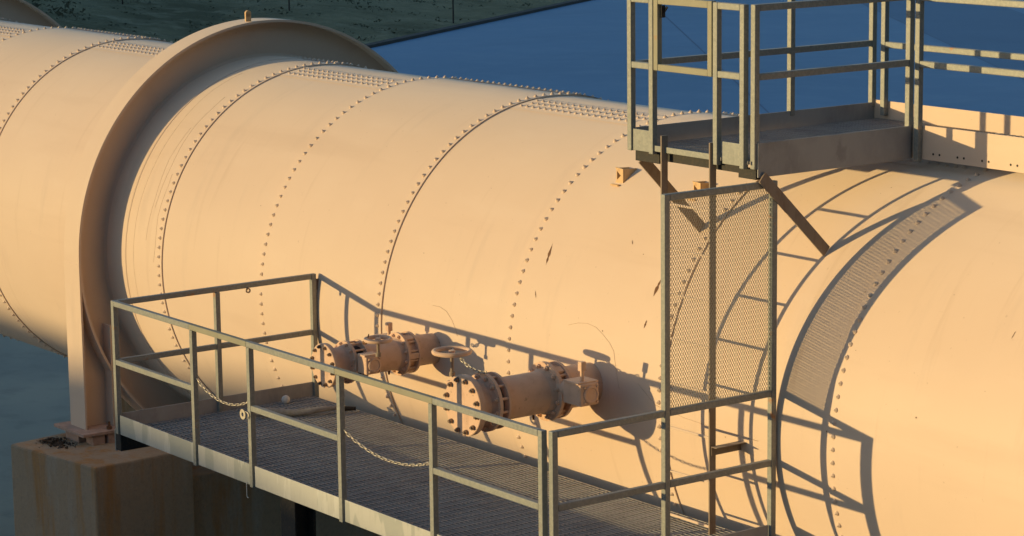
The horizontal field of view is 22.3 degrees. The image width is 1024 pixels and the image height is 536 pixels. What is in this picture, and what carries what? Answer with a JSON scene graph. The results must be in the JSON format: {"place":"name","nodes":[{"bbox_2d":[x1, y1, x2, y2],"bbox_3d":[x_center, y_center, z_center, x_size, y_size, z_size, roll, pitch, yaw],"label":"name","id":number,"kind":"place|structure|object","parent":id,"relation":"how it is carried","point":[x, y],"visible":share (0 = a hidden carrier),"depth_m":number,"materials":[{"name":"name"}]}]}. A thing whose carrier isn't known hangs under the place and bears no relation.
{"place":"outdoors","nodes":[
{"label":"outdoors","id":0,"kind":"place"},
{"bbox_2d":[0,334,70,535],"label":"concrete floor","id":1,"kind":"structure","parent":0,"point":[34,394],"depth_m":44.88,"materials":[{"name":"grey concrete"}]},
{"bbox_2d":[114,397,135,412],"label":"concrete pier","id":2,"kind":"structure","parent":1,"relation":"on","point":[126,407],"depth_m":34.15,"materials":[{"name":"concrete"}]},
{"bbox_2d":[0,0,61,27],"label":"ring girder","id":3,"kind":"object","parent":2,"relation":"on","point":[21,11],"visible":0.12,"depth_m":32.92,"materials":[{"name":"metal"}]},
{"bbox_2d":[11,433,380,535],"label":"concrete pier","id":4,"kind":"structure","parent":1,"relation":"on","point":[87,489],"depth_m":25.15,"materials":[{"name":"brown concrete"}]},
{"bbox_2d":[36,436,76,448],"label":"leaf litter","id":5,"kind":"object","parent":4,"relation":"on","point":[52,441],"visible":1,"depth_m":25.44,"materials":[{"name":"brown plant"}]},
{"bbox_2d":[54,10,397,445],"bbox_3d":[-2.496,-0.379,26.567,4.668,4.535,0.630,-8,12,-36],"label":"ring girder","id":6,"kind":"object","parent":4,"relation":"on","point":[149,90],"visible":0.56,"depth_m":25.56,"materials":[{"name":"beige metal"}]},
{"bbox_2d":[0,18,1023,535],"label":"riveted pipe","id":7,"kind":"object","parent":6,"relation":"on","point":[502,230],"visible":0.66,"depth_m":20.45,"materials":[{"name":"beige metal"}]},
{"bbox_2d":[310,322,440,387],"bbox_3d":[-0.992,0.673,20.793,0.712,0.427,1.248,7,13,38],"label":"outlet valve","id":8,"kind":"object","parent":7,"relation":"attached to","point":[402,353],"visible":0.91,"depth_m":20.63,"materials":[{"name":"beige paint"}]},
{"bbox_2d":[431,346,602,436],"bbox_3d":[0.160,0.878,19.091,1.396,0.548,0.819,-4,10,-16],"label":"outlet valve","id":9,"kind":"object","parent":7,"relation":"attached to","point":[548,390],"visible":0.94,"depth_m":18.87,"materials":[{"name":"beige paint"}]},
{"bbox_2d":[459,357,486,373],"bbox_3d":[-0.288,0.704,18.896,0.027,0.092,0.397,-7,12,-32],"label":"safety chain","id":10,"kind":"object","parent":9,"relation":"attached to","point":[470,367],"visible":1,"depth_m":18.90,"materials":[{"name":"metal"}]},
{"bbox_2d":[627,0,1023,255],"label":"platform","id":11,"kind":"structure","parent":7,"relation":"on","point":[790,140],"depth_m":18.01,"materials":[{"name":"metal"}]},
{"bbox_2d":[111,180,777,535],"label":"access walkway","id":12,"kind":"structure","parent":1,"relation":"on","point":[305,467],"depth_m":18.99,"materials":[{"name":"metal"}]},
{"bbox_2d":[196,378,246,405],"bbox_3d":[-2.219,0.978,19.992,0.022,0.134,0.830,-8,12,-36],"label":"safety chain","id":13,"kind":"object","parent":12,"relation":"hanging from","point":[219,400],"visible":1,"depth_m":20.05,"materials":[{"name":"metal"}]},
{"bbox_2d":[240,409,248,419],"bbox_3d":[-2.022,1.110,19.681,0.016,0.080,0.125,-8,12,-36],"label":"chain ring","id":14,"kind":"object","parent":12,"relation":"attached to","point":[243,416],"visible":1,"depth_m":19.68,"materials":[{"name":"metal"}]},
{"bbox_2d":[281,395,289,403],"bbox_3d":[-1.936,1.124,22.251,0.073,0.072,0.073,-8,12,-36],"label":"pale stone","id":15,"kind":"object","parent":12,"relation":"on","point":[285,399],"visible":1,"depth_m":22.23,"materials":[{"name":"grey stone"}]},
{"bbox_2d":[255,406,355,416],"bbox_3d":[-1.755,1.198,21.804,0.899,0.076,0.112,-2,10,-9],"label":"canvas hose","id":16,"kind":"object","parent":12,"relation":"on","point":[296,412],"visible":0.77,"depth_m":21.77,"materials":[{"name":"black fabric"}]},
{"bbox_2d":[343,429,428,466],"bbox_3d":[-0.874,1.291,18.203,0.022,0.131,1.125,-8,12,-36],"label":"safety chain","id":17,"kind":"object","parent":12,"relation":"hanging from","point":[373,453],"visible":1,"depth_m":18.26,"materials":[{"name":"metal"}]},
{"bbox_2d":[660,135,745,534],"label":"access ladder","id":18,"kind":"object","parent":12,"relation":"attached to","point":[714,449],"visible":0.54,"depth_m":18.00,"materials":[{"name":"metal"}]},
{"bbox_2d":[24,0,569,43],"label":"grass bank","id":19,"kind":"structure","parent":0,"point":[170,28],"depth_m":118.73,"materials":[{"name":"green plant"}]},
{"bbox_2d":[27,0,529,40],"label":"scrub cover","id":20,"kind":"object","parent":19,"relation":"on","point":[57,12],"visible":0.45,"depth_m":115.73,"materials":[{"name":"green plant"}]},
{"bbox_2d":[452,0,453,22],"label":"fence post","id":21,"kind":"object","parent":19,"relation":"on","point":[453,10],"visible":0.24,"depth_m":120.44,"materials":[{"name":"black metal"}]},
{"bbox_2d":[371,0,1023,116],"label":"spillway apron","id":22,"kind":"object","parent":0,"point":[581,48],"depth_m":104.03,"materials":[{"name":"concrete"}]},
{"bbox_2d":[365,0,590,47],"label":"apron kerb","id":23,"kind":"structure","parent":22,"relation":"on","point":[454,27],"depth_m":120.21,"materials":[{"name":"concrete"}]},
{"bbox_2d":[665,4,1023,112],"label":"apron joints","id":24,"kind":"object","parent":22,"relation":"on","point":[759,103],"visible":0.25,"depth_m":108.78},
{"bbox_2d":[862,0,1023,78],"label":"apron slabs","id":25,"kind":"structure","parent":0,"point":[983,27],"depth_m":117.10,"materials":[{"name":"concrete"}]}
]}

